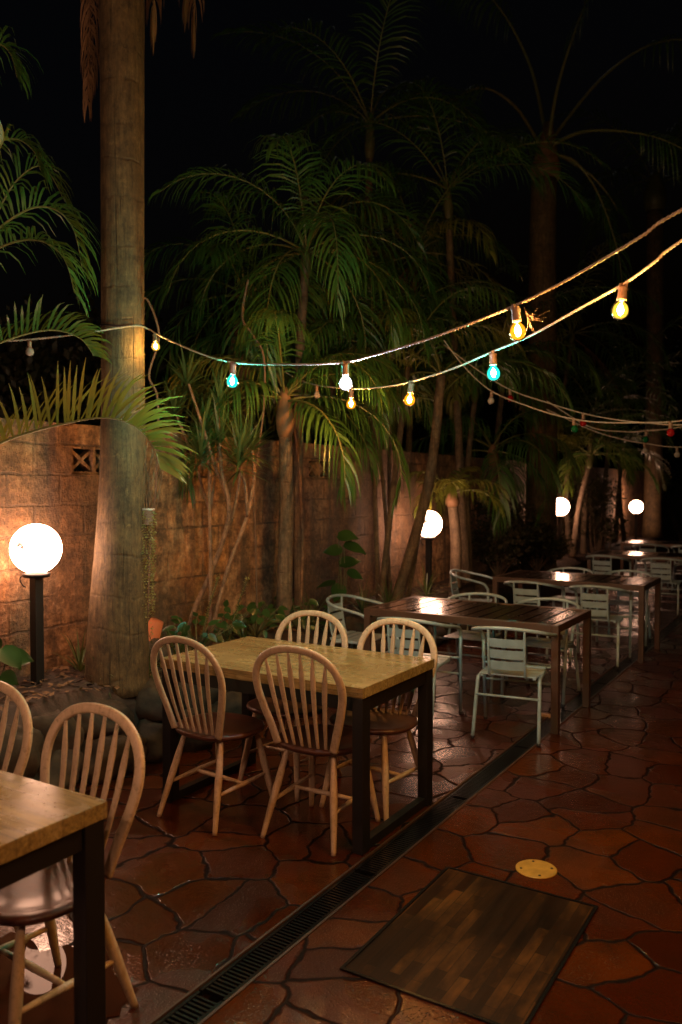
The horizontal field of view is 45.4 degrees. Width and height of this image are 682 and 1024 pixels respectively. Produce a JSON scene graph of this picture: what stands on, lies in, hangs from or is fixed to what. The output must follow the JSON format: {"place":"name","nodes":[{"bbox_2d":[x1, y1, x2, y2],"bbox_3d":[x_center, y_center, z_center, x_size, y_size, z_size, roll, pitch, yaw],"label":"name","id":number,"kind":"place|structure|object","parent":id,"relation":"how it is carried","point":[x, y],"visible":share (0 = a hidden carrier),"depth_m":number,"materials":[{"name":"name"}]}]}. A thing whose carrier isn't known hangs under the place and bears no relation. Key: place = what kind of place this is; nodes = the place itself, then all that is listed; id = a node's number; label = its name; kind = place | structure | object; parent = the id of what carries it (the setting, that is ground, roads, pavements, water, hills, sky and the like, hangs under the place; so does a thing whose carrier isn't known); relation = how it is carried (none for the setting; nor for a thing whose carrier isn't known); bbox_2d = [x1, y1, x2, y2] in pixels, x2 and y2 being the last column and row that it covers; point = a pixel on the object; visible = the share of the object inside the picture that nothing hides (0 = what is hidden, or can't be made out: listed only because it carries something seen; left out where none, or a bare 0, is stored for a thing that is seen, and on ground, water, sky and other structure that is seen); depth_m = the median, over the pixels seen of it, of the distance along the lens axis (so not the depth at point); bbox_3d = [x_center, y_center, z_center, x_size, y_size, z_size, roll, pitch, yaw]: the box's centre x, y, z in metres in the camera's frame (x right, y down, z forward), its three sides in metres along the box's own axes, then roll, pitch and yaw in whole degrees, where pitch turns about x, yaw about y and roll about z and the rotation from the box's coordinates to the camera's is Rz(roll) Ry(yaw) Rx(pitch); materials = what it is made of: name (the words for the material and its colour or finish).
{"place":"outdoors","nodes":[
{"label":"outdoors","id":0,"kind":"place"},
{"bbox_2d":[0,548,681,1023],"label":"paving","id":1,"kind":"structure","parent":0,"point":[192,902],"depth_m":3.93,"materials":[{"name":"stone"}]},
{"bbox_2d":[0,681,32,943],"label":"spindle chair","id":2,"kind":"object","parent":1,"relation":"on","point":[16,697],"visible":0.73,"depth_m":2.95,"materials":[{"name":"brown wood"}]},
{"bbox_2d":[0,770,106,1023],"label":"timber table","id":3,"kind":"object","parent":1,"relation":"on","point":[43,825],"visible":1,"depth_m":2.28,"materials":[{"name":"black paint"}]},
{"bbox_2d":[31,749,83,789],"bbox_3d":[-1.536,1.384,4.387,0.282,0.261,0.387,0,2,-8],"label":"rock","id":4,"kind":"object","parent":1,"relation":"on","point":[55,762],"visible":0.34,"depth_m":4.31,"materials":[{"name":"stone"}]},
{"bbox_2d":[0,932,138,1023],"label":"puddle","id":5,"kind":"object","parent":1,"relation":"on","point":[59,1009],"visible":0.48,"depth_m":2.69,"materials":[{"name":"clear liquid"}]},
{"bbox_2d":[0,702,144,1023],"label":"spindle chair","id":6,"kind":"object","parent":1,"relation":"on","point":[45,896],"visible":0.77,"depth_m":2.55,"materials":[{"name":"brown wood"}]},
{"bbox_2d":[79,733,148,784],"bbox_3d":[-1.345,1.425,4.738,0.324,0.284,0.524,-9,-5,27],"label":"rock","id":7,"kind":"object","parent":1,"relation":"on","point":[121,741],"visible":0.31,"depth_m":4.58,"materials":[{"name":"stone"}]},
{"bbox_2d":[136,719,162,762],"bbox_3d":[-1.163,1.394,5.032,0.334,0.272,0.333,-1,2,-42],"label":"rock","id":8,"kind":"object","parent":1,"relation":"on","point":[150,731],"visible":0.37,"depth_m":4.90,"materials":[{"name":"stone"}]},
{"bbox_2d":[135,678,185,721],"bbox_3d":[-1.134,1.189,5.105,0.306,0.270,0.365,12,4,43],"label":"rock","id":9,"kind":"object","parent":8,"relation":"on","point":[148,703],"visible":0.42,"depth_m":4.98,"materials":[{"name":"stone"}]},
{"bbox_2d":[179,708,213,750],"bbox_3d":[-0.963,1.417,5.213,0.333,0.332,0.265,0,2,-14],"label":"rock","id":10,"kind":"object","parent":1,"relation":"on","point":[190,744],"visible":0.19,"depth_m":5.11,"materials":[{"name":"stone"}]},
{"bbox_2d":[150,636,276,835],"bbox_3d":[-0.638,1.063,4.142,0.502,0.939,0.491,1,2,36],"label":"spindle chair","id":11,"kind":"object","parent":1,"relation":"on","point":[220,727],"visible":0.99,"depth_m":4.03,"materials":[{"name":"brown wood"}]},
{"bbox_2d":[205,691,241,713],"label":"rock","id":12,"kind":"object","parent":1,"relation":"on","point":[233,701],"visible":0.11,"depth_m":5.44,"materials":[{"name":"stone"}]},
{"bbox_2d":[238,610,347,801],"bbox_3d":[-0.279,1.050,4.588,0.502,0.939,0.491,1,2,31],"label":"spindle chair","id":13,"kind":"object","parent":1,"relation":"on","point":[253,706],"visible":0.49,"depth_m":4.63,"materials":[{"name":"brown wood"}]},
{"bbox_2d":[160,636,434,854],"bbox_3d":[-0.229,1.145,4.279,1.230,0.760,0.745,1,2,32],"label":"timber table","id":14,"kind":"object","parent":1,"relation":"on","point":[372,679],"visible":0.86,"depth_m":4.11,"materials":[{"name":"wood"},{"name":"black painted steel"}]},
{"bbox_2d":[252,645,380,855],"bbox_3d":[-0.101,1.070,3.922,0.502,0.939,0.491,1,2,30],"label":"spindle chair","id":15,"kind":"object","parent":1,"relation":"on","point":[315,739],"visible":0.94,"depth_m":3.78,"materials":[{"name":"brown wood"}]},
{"bbox_2d":[0,531,680,784],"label":"garden bed","id":16,"kind":"object","parent":1,"relation":"on","point":[59,700],"visible":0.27,"depth_m":6.51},
{"bbox_2d":[0,638,33,685],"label":"broadleaf plant","id":17,"kind":"object","parent":16,"relation":"on","point":[14,656],"visible":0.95,"depth_m":4.57,"materials":[{"name":"green plant"}]},
{"bbox_2d":[0,724,44,778],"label":"rock","id":18,"kind":"object","parent":16,"relation":"on","point":[33,764],"visible":0.38,"depth_m":4.18,"materials":[{"name":"stone"}]},
{"bbox_2d":[9,524,61,686],"bbox_3d":[-1.841,0.568,4.935,0.300,0.995,0.300,1,2,32],"label":"globe lamp","id":19,"kind":"object","parent":16,"relation":"on","point":[35,550],"visible":0.97,"depth_m":4.88,"materials":[{"name":"glass"}]},
{"bbox_2d":[32,709,83,757],"bbox_3d":[-1.609,1.239,4.440,0.325,0.338,0.370,1,6,28],"label":"rock","id":20,"kind":"object","parent":16,"relation":"on","point":[43,722],"visible":0.39,"depth_m":4.36,"materials":[{"name":"stone"}]},
{"bbox_2d":[47,631,85,670],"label":"strappy plant","id":21,"kind":"object","parent":16,"relation":"on","point":[79,657],"visible":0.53,"depth_m":5.31,"materials":[{"name":"green plant"}]},
{"bbox_2d":[0,26,197,483],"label":"palm tree","id":22,"kind":"object","parent":16,"relation":"on","point":[169,464],"visible":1,"depth_m":4.59,"materials":[{"name":"green plant"}]},
{"bbox_2d":[81,698,134,738],"bbox_3d":[-1.409,1.229,4.769,0.457,0.282,0.290,14,-16,-42],"label":"rock","id":23,"kind":"object","parent":16,"relation":"on","point":[125,710],"visible":0.35,"depth_m":4.67,"materials":[{"name":"stone"}]},
{"bbox_2d":[80,0,203,698],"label":"palm tree","id":24,"kind":"object","parent":16,"relation":"on","point":[117,644],"visible":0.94,"depth_m":4.94,"materials":[{"name":"plant"}]},
{"bbox_2d":[141,443,163,637],"bbox_3d":[-1.189,0.181,5.061,0.165,1.213,0.149,1,2,32],"label":"climbing plant","id":25,"kind":"object","parent":24,"relation":"hanging from","point":[148,516],"visible":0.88,"depth_m":5.05,"materials":[{"name":"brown plant"}]},
{"bbox_2d":[144,297,159,621],"bbox_3d":[-1.326,-0.269,5.694,0.139,2.447,0.016,0,2,0],"label":"vine","id":26,"kind":"object","parent":16,"relation":"on","point":[150,381],"visible":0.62,"depth_m":5.68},
{"bbox_2d":[149,638,173,666],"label":"rock","id":27,"kind":"object","parent":16,"relation":"on","point":[163,648],"visible":0.12,"depth_m":5.48,"materials":[{"name":"stone"}]},
{"bbox_2d":[148,618,162,640],"bbox_3d":[-1.305,0.818,5.573,0.166,0.190,0.156,1,2,32],"label":"terracotta pot","id":28,"kind":"object","parent":27,"relation":"on","point":[156,624],"visible":0.47,"depth_m":5.53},
{"bbox_2d":[179,682,206,713],"bbox_3d":[-1.049,1.217,5.385,0.296,0.351,0.293,-6,-5,21],"label":"rock","id":29,"kind":"object","parent":16,"relation":"on","point":[197,697],"visible":0.14,"depth_m":5.30,"materials":[{"name":"stone"}]},
{"bbox_2d":[162,612,246,653],"bbox_3d":[-1.030,0.886,5.783,0.537,0.276,0.578,1,2,32],"label":"broadleaf plant","id":30,"kind":"object","parent":16,"relation":"on","point":[211,636],"visible":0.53,"depth_m":5.79,"materials":[{"name":"green plant"}]},
{"bbox_2d":[148,340,285,647],"bbox_3d":[-0.986,-0.096,6.055,1.160,2.341,0.894,0,2,7],"label":"dracaena","id":31,"kind":"object","parent":16,"relation":"on","point":[244,438],"visible":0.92,"depth_m":6.00,"materials":[{"name":"green plant"}]},
{"bbox_2d":[198,600,260,644],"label":"broadleaf plant","id":32,"kind":"object","parent":16,"relation":"on","point":[227,615],"visible":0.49,"depth_m":6.38,"materials":[{"name":"green plant"}]},
{"bbox_2d":[0,576,491,710],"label":"leaf litter","id":33,"kind":"object","parent":16,"relation":"on","point":[61,667],"visible":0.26,"depth_m":5.08,"materials":[{"name":"plant"}]},
{"bbox_2d":[213,603,292,639],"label":"broadleaf plant","id":34,"kind":"object","parent":16,"relation":"on","point":[254,617],"visible":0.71,"depth_m":6.43,"materials":[{"name":"green plant"}]},
{"bbox_2d":[241,280,265,625],"bbox_3d":[-0.699,-0.419,6.535,0.125,2.801,0.252,1,2,32],"label":"vine","id":35,"kind":"object","parent":16,"relation":"on","point":[260,434],"visible":0.72,"depth_m":6.61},
{"bbox_2d":[162,307,413,629],"bbox_3d":[-0.554,-0.305,6.926,2.531,2.588,2.325,1,2,32],"label":"palm tree","id":36,"kind":"object","parent":16,"relation":"on","point":[284,416],"visible":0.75,"depth_m":6.80,"materials":[{"name":"green plant"}]},
{"bbox_2d":[148,130,438,617],"bbox_3d":[-0.327,-1.062,7.516,2.464,4.064,2.655,1,2,32],"label":"palm tree","id":37,"kind":"object","parent":16,"relation":"on","point":[308,252],"visible":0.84,"depth_m":7.22,"materials":[{"name":"green plant"}]},
{"bbox_2d":[259,598,331,629],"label":"broadleaf plant","id":38,"kind":"object","parent":16,"relation":"on","point":[313,602],"visible":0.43,"depth_m":6.85,"materials":[{"name":"green plant"}]},
{"bbox_2d":[293,402,303,609],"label":"vine","id":39,"kind":"object","parent":16,"relation":"on","point":[301,509],"visible":0.77,"depth_m":7.39,"materials":[{"name":"plant"}]},
{"bbox_2d":[317,530,365,611],"bbox_3d":[0.002,0.568,7.433,0.453,0.810,0.148,0,2,1],"label":"broadleaf plant","id":40,"kind":"object","parent":16,"relation":"on","point":[346,536],"visible":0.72,"depth_m":7.45,"materials":[{"name":"green plant"}]},
{"bbox_2d":[217,276,574,601],"bbox_3d":[0.594,-0.765,8.823,3.362,3.507,3.644,1,2,32],"label":"palm tree","id":41,"kind":"object","parent":16,"relation":"on","point":[407,568],"visible":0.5,"depth_m":8.51,"materials":[{"name":"green plant"}]},
{"bbox_2d":[420,511,441,593],"bbox_3d":[0.989,0.463,9.192,0.300,0.957,0.300,1,2,32],"label":"globe lamp","id":42,"kind":"object","parent":16,"relation":"on","point":[432,527],"visible":0.73,"depth_m":9.13,"materials":[{"name":"glass"}]},
{"bbox_2d":[409,466,509,588],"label":"palm tree","id":43,"kind":"object","parent":16,"relation":"on","point":[452,501],"visible":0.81,"depth_m":9.68,"materials":[{"name":"green plant"}]},
{"bbox_2d":[314,76,611,582],"bbox_3d":[1.386,-2.209,10.349,3.599,6.199,3.797,0,2,12],"label":"palm tree","id":44,"kind":"object","parent":16,"relation":"on","point":[447,208],"visible":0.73,"depth_m":10.14,"materials":[{"name":"green plant"}]},
{"bbox_2d":[393,286,576,577],"bbox_3d":[1.712,-0.913,10.568,2.498,3.591,2.292,0,2,4],"label":"palm tree","id":45,"kind":"object","parent":16,"relation":"on","point":[475,395],"visible":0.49,"depth_m":10.57,"materials":[{"name":"green plant"}]},
{"bbox_2d":[403,407,580,575],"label":"palm tree","id":46,"kind":"object","parent":16,"relation":"on","point":[493,459],"visible":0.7,"depth_m":10.82,"materials":[{"name":"green plant"}]},
{"bbox_2d":[471,488,550,575],"bbox_3d":[2.160,0.299,10.946,1.268,1.260,1.267,-1,2,-35],"label":"shrub","id":47,"kind":"object","parent":16,"relation":"on","point":[515,539],"visible":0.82,"depth_m":10.84,"materials":[{"name":"green plant"}]},
{"bbox_2d":[507,521,577,570],"bbox_3d":[2.892,0.517,11.986,1.011,0.775,1.138,0,2,2],"label":"shrub","id":48,"kind":"object","parent":16,"relation":"on","point":[535,557],"visible":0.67,"depth_m":11.80,"materials":[{"name":"green plant"}]},
{"bbox_2d":[422,0,681,571],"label":"palm tree","id":49,"kind":"object","parent":16,"relation":"on","point":[542,255],"visible":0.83,"depth_m":12.43,"materials":[{"name":"plant"}]},
{"bbox_2d":[557,498,568,559],"bbox_3d":[3.669,0.287,13.662,0.300,1.046,0.300,1,2,32],"label":"globe lamp","id":50,"kind":"object","parent":16,"relation":"on","point":[562,507],"visible":0.76,"depth_m":13.56,"materials":[{"name":"glass"}]},
{"bbox_2d":[505,401,636,554],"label":"palm tree","id":51,"kind":"object","parent":16,"relation":"on","point":[566,515],"visible":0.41,"depth_m":14.46,"materials":[{"name":"green plant"}]},
{"bbox_2d":[522,413,661,557],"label":"palm tree","id":52,"kind":"object","parent":16,"relation":"on","point":[590,462],"visible":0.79,"depth_m":13.86,"materials":[{"name":"green plant"}]},
{"bbox_2d":[557,471,630,571],"bbox_3d":[4.555,0.263,14.786,1.352,2.021,1.433,1,2,32],"label":"shrub","id":53,"kind":"object","parent":16,"relation":"on","point":[600,499],"visible":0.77,"depth_m":14.55,"materials":[{"name":"green plant"}]},
{"bbox_2d":[523,358,681,553],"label":"palm tree","id":54,"kind":"object","parent":16,"relation":"on","point":[617,399],"visible":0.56,"depth_m":14.56,"materials":[{"name":"green plant"}]},
{"bbox_2d":[525,361,681,547],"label":"palm tree","id":55,"kind":"object","parent":16,"relation":"on","point":[606,466],"visible":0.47,"depth_m":16.11,"materials":[{"name":"green plant"}]},
{"bbox_2d":[547,109,681,537],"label":"palm tree","id":56,"kind":"object","parent":16,"relation":"on","point":[654,199],"visible":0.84,"depth_m":19.43,"materials":[{"name":"plant"}]},
{"bbox_2d":[557,401,677,541],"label":"palm tree","id":57,"kind":"object","parent":16,"relation":"on","point":[633,437],"visible":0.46,"depth_m":17.42,"materials":[{"name":"green plant"}]},
{"bbox_2d":[559,315,681,541],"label":"palm tree","id":58,"kind":"object","parent":16,"relation":"on","point":[617,508],"visible":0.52,"depth_m":17.69,"materials":[{"name":"green plant"}]},
{"bbox_2d":[629,500,642,539],"bbox_3d":[6.738,0.199,18.631,0.300,0.932,0.300,1,2,32],"label":"globe lamp","id":59,"kind":"object","parent":16,"relation":"on","point":[636,507],"visible":0.94,"depth_m":18.56,"materials":[{"name":"glass"}]},
{"bbox_2d":[326,594,395,652],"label":"metal armchair","id":60,"kind":"object","parent":1,"relation":"on","point":[353,637],"visible":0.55,"depth_m":6.81,"materials":[{"name":"paint"}]},
{"bbox_2d":[319,618,437,820],"bbox_3d":[0.191,1.059,4.298,0.502,0.939,0.491,1,2,34],"label":"spindle chair","id":61,"kind":"object","parent":1,"relation":"on","point":[385,722],"visible":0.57,"depth_m":4.32,"materials":[{"name":"brown wood"}]},
{"bbox_2d":[147,614,681,1023],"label":"drain channel","id":62,"kind":"object","parent":1,"relation":"in","point":[207,998],"visible":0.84,"depth_m":3.39,"materials":[{"name":"black cast iron"},{"name":"dark metal"}]},
{"bbox_2d":[377,617,462,715],"bbox_3d":[0.544,1.102,5.862,0.560,0.756,0.510,1,2,30],"label":"metal armchair","id":63,"kind":"object","parent":1,"relation":"on","point":[443,660],"visible":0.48,"depth_m":5.71,"materials":[{"name":"paint"}]},
{"bbox_2d":[433,592,508,693],"bbox_3d":[1.100,1.074,6.802,0.560,0.756,0.510,1,2,30],"label":"metal armchair","id":64,"kind":"object","parent":1,"relation":"on","point":[467,634],"visible":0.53,"depth_m":6.84,"materials":[{"name":"paint"}]},
{"bbox_2d":[446,569,500,640],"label":"metal armchair","id":65,"kind":"object","parent":1,"relation":"on","point":[454,585],"visible":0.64,"depth_m":8.95,"materials":[{"name":"paint"}]},
{"bbox_2d":[364,596,590,734],"bbox_3d":[1.029,1.101,6.193,1.500,0.737,0.830,1,2,32],"label":"slatted table","id":66,"kind":"object","parent":1,"relation":"on","point":[557,620],"visible":0.95,"depth_m":6.02,"materials":[{"name":"wood"}]},
{"bbox_2d":[470,626,557,746],"bbox_3d":[1.160,1.113,5.500,0.560,0.756,0.510,1,2,24],"label":"metal armchair","id":67,"kind":"object","parent":1,"relation":"on","point":[514,669],"visible":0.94,"depth_m":5.32,"materials":[{"name":"paint"}]},
{"bbox_2d":[504,581,564,660],"bbox_3d":[1.903,1.036,8.101,0.560,0.756,0.510,1,2,31],"label":"metal armchair","id":68,"kind":"object","parent":1,"relation":"on","point":[523,592],"visible":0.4,"depth_m":7.90,"materials":[{"name":"paint"}]},
{"bbox_2d":[500,597,580,706],"bbox_3d":[1.606,1.084,6.478,0.560,0.756,0.510,1,2,34],"label":"metal armchair","id":69,"kind":"object","parent":1,"relation":"on","point":[565,643],"visible":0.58,"depth_m":6.48,"materials":[{"name":"paint"}]},
{"bbox_2d":[538,567,593,641],"bbox_3d":[2.515,1.008,9.053,0.560,0.756,0.510,1,2,32],"label":"metal armchair","id":70,"kind":"object","parent":1,"relation":"on","point":[568,590],"visible":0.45,"depth_m":9.17,"materials":[{"name":"paint"}]},
{"bbox_2d":[492,570,660,662],"bbox_3d":[2.423,1.036,8.410,1.500,0.737,0.830,1,2,32],"label":"slatted table","id":71,"kind":"object","parent":1,"relation":"on","point":[640,584],"visible":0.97,"depth_m":8.27,"materials":[{"name":"wood"}]},
{"bbox_2d":[568,585,631,668],"bbox_3d":[2.451,1.047,7.751,0.560,0.756,0.510,1,2,29],"label":"metal armchair","id":72,"kind":"object","parent":1,"relation":"on","point":[601,615],"visible":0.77,"depth_m":7.58,"materials":[{"name":"paint"}]},
{"bbox_2d":[586,555,630,611],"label":"metal armchair","id":73,"kind":"object","parent":1,"relation":"on","point":[600,568],"visible":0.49,"depth_m":10.97,"materials":[{"name":"paint"}]},
{"bbox_2d":[595,570,652,647],"bbox_3d":[3.048,1.018,8.736,0.560,0.756,0.510,1,2,30],"label":"metal armchair","id":74,"kind":"object","parent":1,"relation":"on","point":[626,603],"visible":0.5,"depth_m":8.80,"materials":[{"name":"paint"}]},
{"bbox_2d":[587,550,681,600],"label":"slatted table","id":75,"kind":"object","parent":1,"relation":"on","point":[637,555],"visible":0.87,"depth_m":11.36,"materials":[{"name":"wood"}]},
{"bbox_2d":[632,544,668,590],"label":"metal armchair","id":76,"kind":"object","parent":1,"relation":"on","point":[645,550],"visible":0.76,"depth_m":13.23,"materials":[{"name":"paint"}]},
{"bbox_2d":[620,540,681,575],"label":"slatted table","id":77,"kind":"object","parent":1,"relation":"on","point":[663,543],"visible":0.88,"depth_m":13.73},
{"bbox_2d":[641,557,681,616],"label":"metal armchair","id":78,"kind":"object","parent":1,"relation":"on","point":[665,578],"visible":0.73,"depth_m":10.55,"materials":[{"name":"paint"}]},
{"bbox_2d":[0,0,681,493],"label":"sky","id":79,"kind":"structure","parent":0,"point":[190,101],"materials":[{"name":"black"}]},
{"bbox_2d":[203,625,681,1023],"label":"walkway","id":80,"kind":"structure","parent":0,"point":[586,803],"depth_m":3.54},
{"bbox_2d":[340,866,597,1023],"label":"floor hatch","id":81,"kind":"object","parent":80,"relation":"on","point":[484,949],"visible":1,"depth_m":2.93,"materials":[{"name":"wood"}]},
{"bbox_2d":[515,859,557,878],"bbox_3d":[0.845,1.542,3.529,0.177,0.008,0.177,1,2,32],"label":"round cover","id":82,"kind":"object","parent":80,"relation":"on","point":[535,869],"visible":1,"depth_m":3.52,"materials":[{"name":"gold metal"}]},
{"bbox_2d":[444,340,681,423],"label":"festoon cable","id":83,"kind":"object","parent":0,"point":[555,414],"visible":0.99,"depth_m":6.59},
{"bbox_2d":[444,344,681,425],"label":"festoon cable","id":84,"kind":"object","parent":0,"point":[557,405],"visible":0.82,"depth_m":7.06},
{"bbox_2d":[666,494,681,538],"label":"ground","id":85,"kind":"structure","parent":0,"point":[680,514],"depth_m":61.75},
{"bbox_2d":[0,276,184,471],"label":"leafy tree","id":86,"kind":"object","parent":85,"relation":"on","point":[13,376],"visible":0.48,"depth_m":11.65,"materials":[{"name":"green plant"}]},
{"bbox_2d":[144,275,343,476],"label":"leafy tree","id":87,"kind":"object","parent":85,"relation":"on","point":[161,377],"visible":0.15,"depth_m":15.74,"materials":[{"name":"green plant"}]},
{"bbox_2d":[144,189,366,428],"bbox_3d":[-0.993,-0.767,8.470,2.285,4.339,2.092,-1,2,-41],"label":"palm tree","id":88,"kind":"object","parent":85,"relation":"on","point":[213,255],"visible":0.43,"depth_m":8.00,"materials":[{"name":"green plant"}]},
{"bbox_2d":[0,418,665,677],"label":"block wall","id":89,"kind":"structure","parent":85,"relation":"on","point":[42,482],"depth_m":6.54,"materials":[{"name":"brick"}]},
{"bbox_2d":[256,182,448,445],"bbox_3d":[0.179,-1.205,10.321,2.309,5.108,2.808,1,2,32],"label":"palm tree","id":90,"kind":"object","parent":85,"relation":"on","point":[376,257],"visible":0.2,"depth_m":9.93,"materials":[{"name":"green plant"}]},
{"bbox_2d":[258,304,462,452],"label":"leafy tree","id":91,"kind":"object","parent":85,"relation":"on","point":[404,430],"visible":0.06,"depth_m":20.76,"materials":[{"name":"green plant"}]},
{"bbox_2d":[209,0,545,447],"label":"palm tree","id":92,"kind":"object","parent":85,"relation":"on","point":[369,150],"visible":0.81,"depth_m":9.96,"materials":[{"name":"green leaf"},{"name":"brown cane"}]},
{"bbox_2d":[308,154,522,451],"bbox_3d":[1.075,-1.466,10.485,3.078,5.623,2.990,0,2,-3],"label":"palm tree","id":93,"kind":"object","parent":85,"relation":"on","point":[490,239],"visible":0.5,"depth_m":10.16,"materials":[{"name":"green plant"}]},
{"bbox_2d":[394,319,526,456],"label":"leafy tree","id":94,"kind":"object","parent":85,"relation":"on","point":[489,411],"visible":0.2,"depth_m":25.65,"materials":[{"name":"green plant"}]},
{"bbox_2d":[418,284,611,449],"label":"palm tree","id":95,"kind":"object","parent":85,"relation":"on","point":[528,401],"visible":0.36,"depth_m":12.09,"materials":[{"name":"green plant"}]},
{"bbox_2d":[460,233,671,441],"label":"palm tree","id":96,"kind":"object","parent":85,"relation":"on","point":[571,339],"visible":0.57,"depth_m":14.91,"materials":[{"name":"green plant"}]},
{"bbox_2d":[619,314,681,472],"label":"leafy tree","id":97,"kind":"object","parent":85,"relation":"on","point":[679,411],"visible":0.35,"depth_m":26.19,"materials":[{"name":"green plant"}]},
{"bbox_3d":[2.896,-0.065,0.501,0.100,3.400,0.100,1,2,32],"label":"timber post","id":98,"kind":"object","parent":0,"visible":0},
{"bbox_2d":[140,209,681,365],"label":"festoon cable","id":99,"kind":"object","parent":98,"relation":"attached to","point":[649,230],"visible":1,"depth_m":3.16,"materials":[{"name":"rubber"}]},
{"bbox_2d":[338,361,352,390],"bbox_3d":[0.021,-0.611,3.672,0.067,0.134,0.067,0,-2,-32],"label":"festoon bulb","id":100,"kind":"object","parent":99,"relation":"hanging from","point":[345,383],"visible":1,"depth_m":3.65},
{"bbox_2d":[509,304,526,340],"bbox_3d":[0.643,-0.692,2.982,0.067,0.134,0.067,-8,2,-36],"label":"festoon bulb","id":101,"kind":"object","parent":99,"relation":"hanging from","point":[517,330],"visible":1,"depth_m":2.96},
{"bbox_3d":[2.240,-0.034,-0.562,0.100,3.400,0.100,1,2,32],"label":"timber post","id":102,"kind":"object","parent":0,"visible":0},
{"bbox_2d":[285,239,681,389],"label":"festoon cable","id":103,"kind":"object","parent":102,"relation":"attached to","point":[610,291],"visible":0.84,"depth_m":3.48,"materials":[{"name":"rubber"}]},
{"bbox_2d":[486,351,500,380],"bbox_3d":[0.728,-0.697,3.900,0.072,0.144,0.072,-2,6,10],"label":"festoon bulb","id":104,"kind":"object","parent":103,"relation":"hanging from","point":[493,372],"visible":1,"depth_m":3.88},
{"bbox_2d":[611,283,629,319],"bbox_3d":[1.027,-0.770,2.989,0.067,0.134,0.067,7,-1,10],"label":"festoon bulb","id":105,"kind":"object","parent":103,"relation":"hanging from","point":[620,309],"visible":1,"depth_m":2.97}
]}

